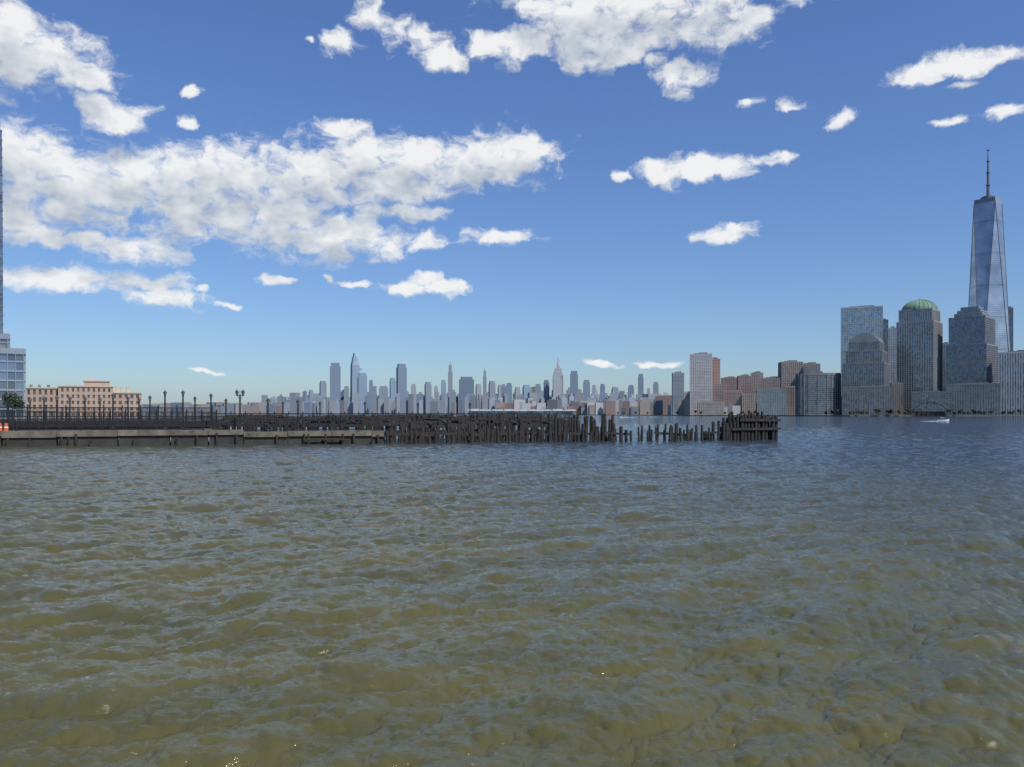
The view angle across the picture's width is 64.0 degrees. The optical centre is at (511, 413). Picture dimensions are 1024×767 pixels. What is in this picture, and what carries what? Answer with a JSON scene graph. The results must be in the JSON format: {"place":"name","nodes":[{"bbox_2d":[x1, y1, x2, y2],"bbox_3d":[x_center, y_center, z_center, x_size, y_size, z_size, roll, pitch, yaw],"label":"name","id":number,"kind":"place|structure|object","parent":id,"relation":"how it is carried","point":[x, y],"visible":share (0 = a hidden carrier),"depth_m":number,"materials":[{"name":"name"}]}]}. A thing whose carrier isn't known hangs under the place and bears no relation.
{"place":"outdoors","nodes":[
{"label":"outdoors","id":0,"kind":"place"},
{"bbox_2d":[20,415,224,420],"bbox_3d":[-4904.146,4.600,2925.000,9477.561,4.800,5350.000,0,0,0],"label":"ground","id":1,"kind":"structure","parent":0,"point":[129,418],"depth_m":449.54,"materials":[{"name":"grey concrete"}]},
{"bbox_2d":[0,130,2,332],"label":"glass residential tower","id":2,"kind":"structure","parent":1,"relation":"on","point":[1,255],"depth_m":365.02,"materials":[{"name":"grey glass"}]},
{"bbox_2d":[1,392,24,414],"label":"waterfront tree","id":3,"kind":"object","parent":1,"relation":"on","point":[18,402],"visible":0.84,"depth_m":284.22,"materials":[{"name":"green plant"}]},
{"bbox_2d":[0,345,25,418],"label":"glass office building","id":4,"kind":"structure","parent":1,"relation":"on","point":[13,370],"depth_m":345.75,"materials":[{"name":"glass"}]},
{"bbox_2d":[0,333,9,347],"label":"rooftop pavilion","id":5,"kind":"structure","parent":4,"relation":"on","point":[5,339],"depth_m":357.90,"materials":[{"name":"white glass"}]},
{"bbox_2d":[26,378,141,417],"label":"brick terminal building","id":6,"kind":"structure","parent":1,"relation":"on","point":[92,391],"depth_m":477.46,"materials":[{"name":"beige brick"}]},
{"bbox_2d":[459,377,473,412],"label":"distant skyscraper","id":7,"kind":"structure","parent":0,"point":[466,385],"depth_m":5955.76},
{"bbox_2d":[0,415,1023,766],"bbox_3d":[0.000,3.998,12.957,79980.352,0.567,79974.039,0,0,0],"label":"water","id":8,"kind":"structure","parent":0,"point":[824,591],"depth_m":17.41,"materials":[{"name":"green liquid"}]},
{"bbox_2d":[0,420,504,446],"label":"pier","id":9,"kind":"structure","parent":8,"relation":"in","point":[41,438],"depth_m":105.04,"materials":[{"name":"concrete"}]},
{"bbox_2d":[4,423,8,430],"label":"traffic barrel","id":10,"kind":"object","parent":9,"relation":"on","point":[5,426],"visible":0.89,"depth_m":100.62,"materials":[{"name":"orange plastic"}]},
{"bbox_2d":[6,392,9,429],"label":"street lamp","id":11,"kind":"object","parent":9,"relation":"on","point":[7,394],"visible":0.85,"depth_m":106.28,"materials":[{"name":"black metal"}]},
{"bbox_2d":[42,397,45,420],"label":"street lamp","id":12,"kind":"object","parent":9,"relation":"on","point":[43,398],"visible":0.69,"depth_m":116.36,"materials":[{"name":"black metal"}]},
{"bbox_2d":[55,396,58,420],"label":"street lamp","id":13,"kind":"object","parent":9,"relation":"on","point":[56,397],"visible":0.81,"depth_m":116.76,"materials":[{"name":"black metal"}]},
{"bbox_2d":[68,397,71,420],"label":"street lamp","id":14,"kind":"object","parent":9,"relation":"on","point":[69,398],"visible":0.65,"depth_m":122.63,"materials":[{"name":"black metal"}]},
{"bbox_2d":[83,397,86,418],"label":"street lamp","id":15,"kind":"object","parent":9,"relation":"on","point":[84,398],"visible":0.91,"depth_m":117.70,"materials":[{"name":"black metal"}]},
{"bbox_2d":[98,398,101,420],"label":"street lamp","id":16,"kind":"object","parent":9,"relation":"on","point":[99,399],"visible":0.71,"depth_m":123.72,"materials":[{"name":"black metal"}]},
{"bbox_2d":[0,418,203,430],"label":"pier railing","id":17,"kind":"object","parent":9,"relation":"on","point":[80,425],"visible":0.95,"depth_m":104.59,"materials":[{"name":"black metal"}]},
{"bbox_2d":[0,404,212,420],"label":"pier railing","id":18,"kind":"object","parent":9,"relation":"on","point":[103,407],"visible":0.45,"depth_m":125.65,"materials":[{"name":"black metal"}]},
{"bbox_2d":[0,409,217,428],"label":"pier railing","id":19,"kind":"object","parent":9,"relation":"on","point":[109,419],"visible":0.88,"depth_m":116.53,"materials":[{"name":"black metal"}]},
{"bbox_2d":[111,394,114,428],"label":"street lamp","id":20,"kind":"object","parent":9,"relation":"on","point":[112,395],"visible":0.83,"depth_m":114.97,"materials":[{"name":"black metal"}]},
{"bbox_2d":[126,397,129,418],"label":"street lamp","id":21,"kind":"object","parent":9,"relation":"on","point":[127,398],"visible":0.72,"depth_m":124.71,"materials":[{"name":"black metal"}]},
{"bbox_2d":[137,398,140,418],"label":"street lamp","id":22,"kind":"object","parent":9,"relation":"on","point":[138,399],"visible":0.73,"depth_m":121.38,"materials":[{"name":"black metal"}]},
{"bbox_2d":[148,396,151,418],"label":"street lamp","id":23,"kind":"object","parent":9,"relation":"on","point":[149,397],"visible":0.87,"depth_m":119.92,"materials":[{"name":"black metal"}]},
{"bbox_2d":[163,391,166,428],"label":"street lamp","id":24,"kind":"object","parent":9,"relation":"on","point":[165,392],"visible":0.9,"depth_m":111.13,"materials":[{"name":"black metal"}]},
{"bbox_2d":[181,391,184,428],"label":"street lamp","id":25,"kind":"object","parent":9,"relation":"on","point":[182,392],"visible":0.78,"depth_m":111.71,"materials":[{"name":"black metal"}]},
{"bbox_2d":[193,397,196,420],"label":"street lamp","id":26,"kind":"object","parent":9,"relation":"on","point":[194,398],"visible":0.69,"depth_m":125.28,"materials":[{"name":"black metal"}]},
{"bbox_2d":[209,394,212,428],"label":"street lamp","id":27,"kind":"object","parent":9,"relation":"on","point":[210,426],"visible":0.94,"depth_m":120.18,"materials":[{"name":"black metal"}]},
{"bbox_2d":[225,399,227,416],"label":"street lamp","id":28,"kind":"object","parent":9,"relation":"on","point":[226,400],"visible":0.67,"depth_m":126.40,"materials":[{"name":"black metal"}]},
{"bbox_2d":[235,390,244,429],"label":"street lamp","id":29,"kind":"object","parent":9,"relation":"on","point":[242,392],"visible":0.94,"depth_m":109.05,"materials":[{"name":"black metal"}]},
{"bbox_2d":[266,399,269,431],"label":"street lamp","id":30,"kind":"object","parent":9,"relation":"on","point":[267,429],"visible":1,"depth_m":110.24,"materials":[{"name":"black metal"}]},
{"bbox_2d":[212,416,379,431],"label":"pier railing","id":31,"kind":"object","parent":9,"relation":"on","point":[255,424],"visible":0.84,"depth_m":112.36,"materials":[{"name":"black metal"}]},
{"bbox_2d":[296,400,299,430],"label":"street lamp","id":32,"kind":"object","parent":9,"relation":"on","point":[297,401],"visible":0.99,"depth_m":111.24,"materials":[{"name":"black metal"}]},
{"bbox_2d":[200,411,539,420],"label":"pier railing","id":33,"kind":"object","parent":9,"relation":"on","point":[372,413],"visible":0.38,"depth_m":138.72,"materials":[{"name":"black metal"}]},
{"bbox_2d":[214,411,780,443],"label":"old pier pilings","id":34,"kind":"object","parent":8,"relation":"in","point":[738,427],"visible":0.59,"depth_m":122.35,"materials":[{"name":"brown wood"}]},
{"bbox_2d":[468,409,575,418],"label":"ferry terminal","id":35,"kind":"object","parent":8,"relation":"on","point":[565,413],"visible":0.57,"depth_m":697.00,"materials":[{"name":"metal"}]},
{"bbox_2d":[912,398,946,415],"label":"ferry terminal","id":36,"kind":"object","parent":8,"relation":"on","point":[927,413],"visible":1,"depth_m":1344.99,"materials":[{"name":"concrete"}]},
{"bbox_2d":[0,0,1023,403],"label":"sky","id":37,"kind":"structure","parent":0,"point":[202,198],"materials":[{"name":"blue"}]},
{"bbox_2d":[285,414,1023,415],"bbox_3d":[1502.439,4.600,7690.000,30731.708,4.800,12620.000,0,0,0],"label":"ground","id":38,"kind":"structure","parent":0,"point":[741,415],"depth_m":1552.24,"materials":[{"name":"grey concrete"}]},
{"bbox_2d":[142,402,328,414],"bbox_3d":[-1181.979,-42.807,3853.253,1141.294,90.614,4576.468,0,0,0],"label":"distant riverside buildings","id":39,"kind":"structure","parent":38,"relation":"on","point":[253,407],"depth_m":2386.51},
{"bbox_2d":[309,390,312,400],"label":"distant skyscraper","id":40,"kind":"structure","parent":38,"relation":"on","point":[311,395],"depth_m":5989.99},
{"bbox_2d":[319,381,326,396],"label":"distant skyscraper","id":41,"kind":"structure","parent":38,"relation":"on","point":[323,388],"depth_m":5987.39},
{"bbox_2d":[330,363,340,401],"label":"distant skyscraper","id":42,"kind":"structure","parent":38,"relation":"on","point":[335,381],"depth_m":5970.33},
{"bbox_2d":[344,386,348,401],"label":"distant skyscraper","id":43,"kind":"structure","parent":38,"relation":"on","point":[346,393],"depth_m":5986.41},
{"bbox_2d":[350,353,361,401],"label":"distant skyscraper","id":44,"kind":"structure","parent":38,"relation":"on","point":[355,368],"depth_m":5977.51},
{"bbox_2d":[358,373,366,412],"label":"distant skyscraper","id":45,"kind":"structure","parent":38,"relation":"on","point":[362,384],"depth_m":5975.20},
{"bbox_2d":[369,380,372,412],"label":"distant skyscraper","id":46,"kind":"structure","parent":38,"relation":"on","point":[370,396],"depth_m":5989.07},
{"bbox_2d":[379,386,387,398],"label":"distant skyscraper","id":47,"kind":"structure","parent":38,"relation":"on","point":[383,392],"depth_m":5973.98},
{"bbox_2d":[390,378,394,412],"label":"distant skyscraper","id":48,"kind":"structure","parent":38,"relation":"on","point":[392,389],"depth_m":5985.06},
{"bbox_2d":[396,364,406,398],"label":"distant skyscraper","id":49,"kind":"structure","parent":38,"relation":"on","point":[401,379],"depth_m":5976.37,"materials":[{"name":"blue glass"}]},
{"bbox_2d":[411,384,415,393],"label":"distant skyscraper","id":50,"kind":"structure","parent":38,"relation":"on","point":[413,388],"depth_m":5986.34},
{"bbox_2d":[424,382,431,412],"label":"distant skyscraper","id":51,"kind":"structure","parent":38,"relation":"on","point":[428,391],"depth_m":5983.26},
{"bbox_2d":[434,386,437,401],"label":"distant skyscraper","id":52,"kind":"structure","parent":38,"relation":"on","point":[435,388],"depth_m":5988.01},
{"bbox_2d":[441,380,445,394],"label":"distant skyscraper","id":53,"kind":"structure","parent":38,"relation":"on","point":[443,386],"depth_m":5985.42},
{"bbox_2d":[448,362,452,412],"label":"distant skyscraper","id":54,"kind":"structure","parent":38,"relation":"on","point":[450,380],"depth_m":5983.72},
{"bbox_2d":[261,384,667,412],"bbox_3d":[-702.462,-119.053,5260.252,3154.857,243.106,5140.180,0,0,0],"label":"distant city buildings","id":55,"kind":"structure","parent":38,"relation":"on","point":[408,403],"depth_m":5584.25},
{"bbox_2d":[476,384,480,398],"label":"distant skyscraper","id":56,"kind":"structure","parent":38,"relation":"on","point":[478,388],"depth_m":5984.91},
{"bbox_2d":[483,369,486,395],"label":"distant skyscraper","id":57,"kind":"structure","parent":38,"relation":"on","point":[484,384],"depth_m":5987.38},
{"bbox_2d":[489,381,495,397],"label":"distant skyscraper","id":58,"kind":"structure","parent":38,"relation":"on","point":[492,388],"depth_m":5982.90,"materials":[{"name":"glass"}]},
{"bbox_2d":[498,385,501,397],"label":"distant skyscraper","id":59,"kind":"structure","parent":38,"relation":"on","point":[499,391],"depth_m":5982.99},
{"bbox_2d":[506,383,511,402],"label":"distant skyscraper","id":60,"kind":"structure","parent":38,"relation":"on","point":[509,388],"depth_m":5982.45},
{"bbox_2d":[515,387,519,399],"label":"distant skyscraper","id":61,"kind":"structure","parent":38,"relation":"on","point":[517,390],"depth_m":5984.90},
{"bbox_2d":[522,385,530,399],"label":"distant skyscraper","id":62,"kind":"structure","parent":38,"relation":"on","point":[526,389],"depth_m":5982.33,"materials":[{"name":"glass"}]},
{"bbox_2d":[535,384,540,393],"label":"distant skyscraper","id":63,"kind":"structure","parent":38,"relation":"on","point":[537,388],"depth_m":5982.56,"materials":[{"name":"glass"}]},
{"bbox_2d":[544,380,548,406],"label":"distant skyscraper","id":64,"kind":"structure","parent":38,"relation":"on","point":[546,390],"depth_m":5984.91,"materials":[{"name":"blue glass"}]},
{"bbox_2d":[552,362,562,398],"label":"art deco skyscraper","id":65,"kind":"structure","parent":38,"relation":"on","point":[557,381],"depth_m":5873.81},
{"bbox_2d":[570,371,577,395],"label":"distant skyscraper","id":66,"kind":"structure","parent":38,"relation":"on","point":[573,382],"depth_m":4482.69,"materials":[{"name":"glass"}]},
{"bbox_2d":[583,380,589,399],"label":"distant skyscraper","id":67,"kind":"structure","parent":38,"relation":"on","point":[586,388],"depth_m":4484.70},
{"bbox_2d":[600,384,604,398],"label":"distant skyscraper","id":68,"kind":"structure","parent":38,"relation":"on","point":[602,387],"depth_m":4489.09,"materials":[{"name":"glass"}]},
{"bbox_2d":[611,387,618,396],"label":"distant skyscraper","id":69,"kind":"structure","parent":38,"relation":"on","point":[616,389],"depth_m":4488.84,"materials":[{"name":"glass"}]},
{"bbox_2d":[496,399,739,414],"bbox_3d":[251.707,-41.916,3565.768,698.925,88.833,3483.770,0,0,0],"label":"distant waterfront buildings","id":70,"kind":"structure","parent":38,"relation":"on","point":[639,407],"depth_m":2835.18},
{"bbox_2d":[628,385,633,397],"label":"distant skyscraper","id":71,"kind":"structure","parent":38,"relation":"on","point":[630,389],"depth_m":4487.35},
{"bbox_2d":[638,374,643,397],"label":"distant skyscraper","id":72,"kind":"structure","parent":38,"relation":"on","point":[640,384],"depth_m":4488.28,"materials":[{"name":"blue glass"}]},
{"bbox_2d":[641,397,654,401],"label":"white loft building","id":73,"kind":"structure","parent":38,"relation":"on","point":[648,399],"depth_m":2500.70,"materials":[{"name":"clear glass"}]},
{"bbox_2d":[653,382,658,393],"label":"distant skyscraper","id":74,"kind":"structure","parent":38,"relation":"on","point":[655,387],"depth_m":4488.34,"materials":[{"name":"blue glass"}]},
{"bbox_2d":[684,391,689,414],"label":"tan loft building","id":75,"kind":"structure","parent":38,"relation":"on","point":[687,403],"depth_m":2052.54,"materials":[{"name":"beige glass"}]},
{"bbox_2d":[690,352,711,414],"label":"pale apartment tower","id":76,"kind":"structure","parent":38,"relation":"on","point":[700,376],"depth_m":1950.44,"materials":[{"name":"grey glass"}]},
{"bbox_2d":[698,401,723,414],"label":"tan loft building","id":77,"kind":"structure","parent":38,"relation":"on","point":[712,408],"depth_m":1879.92,"materials":[{"name":"beige concrete"}]},
{"bbox_2d":[712,357,719,384],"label":"orange brick tower","id":78,"kind":"structure","parent":38,"relation":"on","point":[715,370],"depth_m":1988.47,"materials":[{"name":"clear glass"}]},
{"bbox_2d":[712,384,726,401],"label":"brick apartment building","id":79,"kind":"structure","parent":38,"relation":"on","point":[718,390],"depth_m":1960.46,"materials":[{"name":"brown brick"}]},
{"bbox_2d":[724,390,741,414],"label":"brick apartment building","id":80,"kind":"structure","parent":38,"relation":"on","point":[734,397],"depth_m":1879.37,"materials":[{"name":"brown brick"}]},
{"bbox_2d":[737,374,751,393],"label":"brick apartment building","id":81,"kind":"structure","parent":38,"relation":"on","point":[744,383],"depth_m":1949.46,"materials":[{"name":"brown brick"}]},
{"bbox_2d":[742,393,756,414],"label":"tan loft building","id":82,"kind":"structure","parent":38,"relation":"on","point":[749,401],"depth_m":1859.93,"materials":[{"name":"beige concrete"}]},
{"bbox_2d":[757,388,785,414],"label":"green glass building","id":83,"kind":"structure","parent":38,"relation":"on","point":[771,401],"depth_m":1639.33,"materials":[{"name":"glass"}]},
{"bbox_2d":[784,386,794,414],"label":"brick apartment building","id":84,"kind":"structure","parent":38,"relation":"on","point":[790,400],"depth_m":1639.71,"materials":[{"name":"brown brick"}]},
{"bbox_2d":[599,408,1022,414],"bbox_3d":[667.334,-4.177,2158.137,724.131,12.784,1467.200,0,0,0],"label":"distant tree row","id":85,"kind":"object","parent":38,"relation":"on","point":[909,410],"visible":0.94,"depth_m":1433.75,"materials":[{"name":"green plant"}]},
{"bbox_2d":[795,371,840,414],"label":"curved brown apartment building","id":86,"kind":"structure","parent":38,"relation":"on","point":[817,392],"depth_m":1539.72,"materials":[{"name":"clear glass"}]},
{"bbox_2d":[842,386,892,414],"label":"stone podium building","id":87,"kind":"structure","parent":38,"relation":"on","point":[869,399],"depth_m":1454.68,"materials":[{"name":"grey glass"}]},
{"bbox_2d":[890,382,903,414],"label":"brown apartment building","id":88,"kind":"structure","parent":38,"relation":"on","point":[898,396],"depth_m":1561.49,"materials":[{"name":"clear glass"}]},
{"bbox_2d":[896,298,942,414],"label":"domed office tower","id":89,"kind":"structure","parent":38,"relation":"on","point":[919,346],"depth_m":1546.36,"materials":[{"name":"grey glass"}]},
{"bbox_2d":[912,391,948,414],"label":"glass atrium","id":90,"kind":"object","parent":38,"relation":"on","point":[938,397],"visible":0.73,"depth_m":1479.48,"materials":[{"name":"grey glass"}]},
{"bbox_2d":[946,382,1000,414],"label":"stone podium building","id":91,"kind":"structure","parent":38,"relation":"on","point":[968,397],"depth_m":1448.11,"materials":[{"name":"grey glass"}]},
{"bbox_2d":[998,350,1023,414],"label":"ribbed office building","id":92,"kind":"structure","parent":38,"relation":"on","point":[1011,372],"depth_m":1447.72,"materials":[{"name":"grey glass"}]},
{"bbox_2d":[655,395,671,414],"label":"brick loft building","id":93,"kind":"structure","parent":0,"point":[667,400],"depth_m":2299.82,"materials":[{"name":"brown brick"}]},
{"bbox_2d":[672,371,683,414],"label":"blue glass tower","id":94,"kind":"structure","parent":0,"point":[677,385],"depth_m":2199.66,"materials":[{"name":"blue glass"}]},
{"bbox_2d":[721,376,736,390],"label":"brick apartment building","id":95,"kind":"structure","parent":0,"point":[730,382],"depth_m":2049.66,"materials":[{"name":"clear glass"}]},
{"bbox_2d":[751,371,762,393],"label":"tan apartment building","id":96,"kind":"structure","parent":0,"point":[757,376],"depth_m":1990.33,"materials":[{"name":"beige concrete"}]},
{"bbox_2d":[762,376,780,388],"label":"brick apartment building","id":97,"kind":"structure","parent":0,"point":[772,382],"depth_m":1760.26,"materials":[{"name":"brown brick"}]},
{"bbox_2d":[778,360,802,387],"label":"brown brick tower","id":98,"kind":"structure","parent":0,"point":[788,370],"depth_m":1749.73,"materials":[{"name":"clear glass"}]},
{"bbox_2d":[803,362,819,372],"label":"grey apartment tower","id":99,"kind":"structure","parent":0,"point":[808,367],"depth_m":1850.03,"materials":[{"name":"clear glass"}]},
{"bbox_2d":[841,305,882,414],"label":"glass office tower","id":100,"kind":"structure","parent":0,"point":[856,320],"depth_m":1653.09,"materials":[{"name":"blue glass"}]},
{"bbox_2d":[842,333,889,386],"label":"stone office tower","id":101,"kind":"structure","parent":0,"point":[865,364],"depth_m":1503.70,"materials":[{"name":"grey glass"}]},
{"bbox_2d":[883,318,887,362],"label":"dark glass office tower","id":102,"kind":"structure","parent":0,"point":[885,331],"depth_m":1718.42,"materials":[{"name":"glass"}]},
{"bbox_2d":[888,326,895,382],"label":"grey apartment tower","id":103,"kind":"structure","parent":0,"point":[892,346],"depth_m":1779.16,"materials":[{"name":"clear glass"}]},
{"bbox_2d":[943,342,948,390],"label":"curved glass tower","id":104,"kind":"structure","parent":0,"point":[945,344],"depth_m":1700.43,"materials":[{"name":"grey glass"}]},
{"bbox_2d":[946,306,997,383],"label":"stepped top office tower","id":105,"kind":"structure","parent":0,"point":[971,352],"depth_m":1507.76,"materials":[{"name":"grey glass"}]},
{"bbox_2d":[968,150,1010,351],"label":"glass skyscraper with spire","id":106,"kind":"structure","parent":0,"point":[988,293],"depth_m":1578.30,"materials":[{"name":"glass"}]},
{"bbox_2d":[1008,306,1012,350],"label":"slim dark tower","id":107,"kind":"structure","parent":0,"point":[1010,309],"depth_m":1897.43,"materials":[{"name":"grey glass"}]}
]}

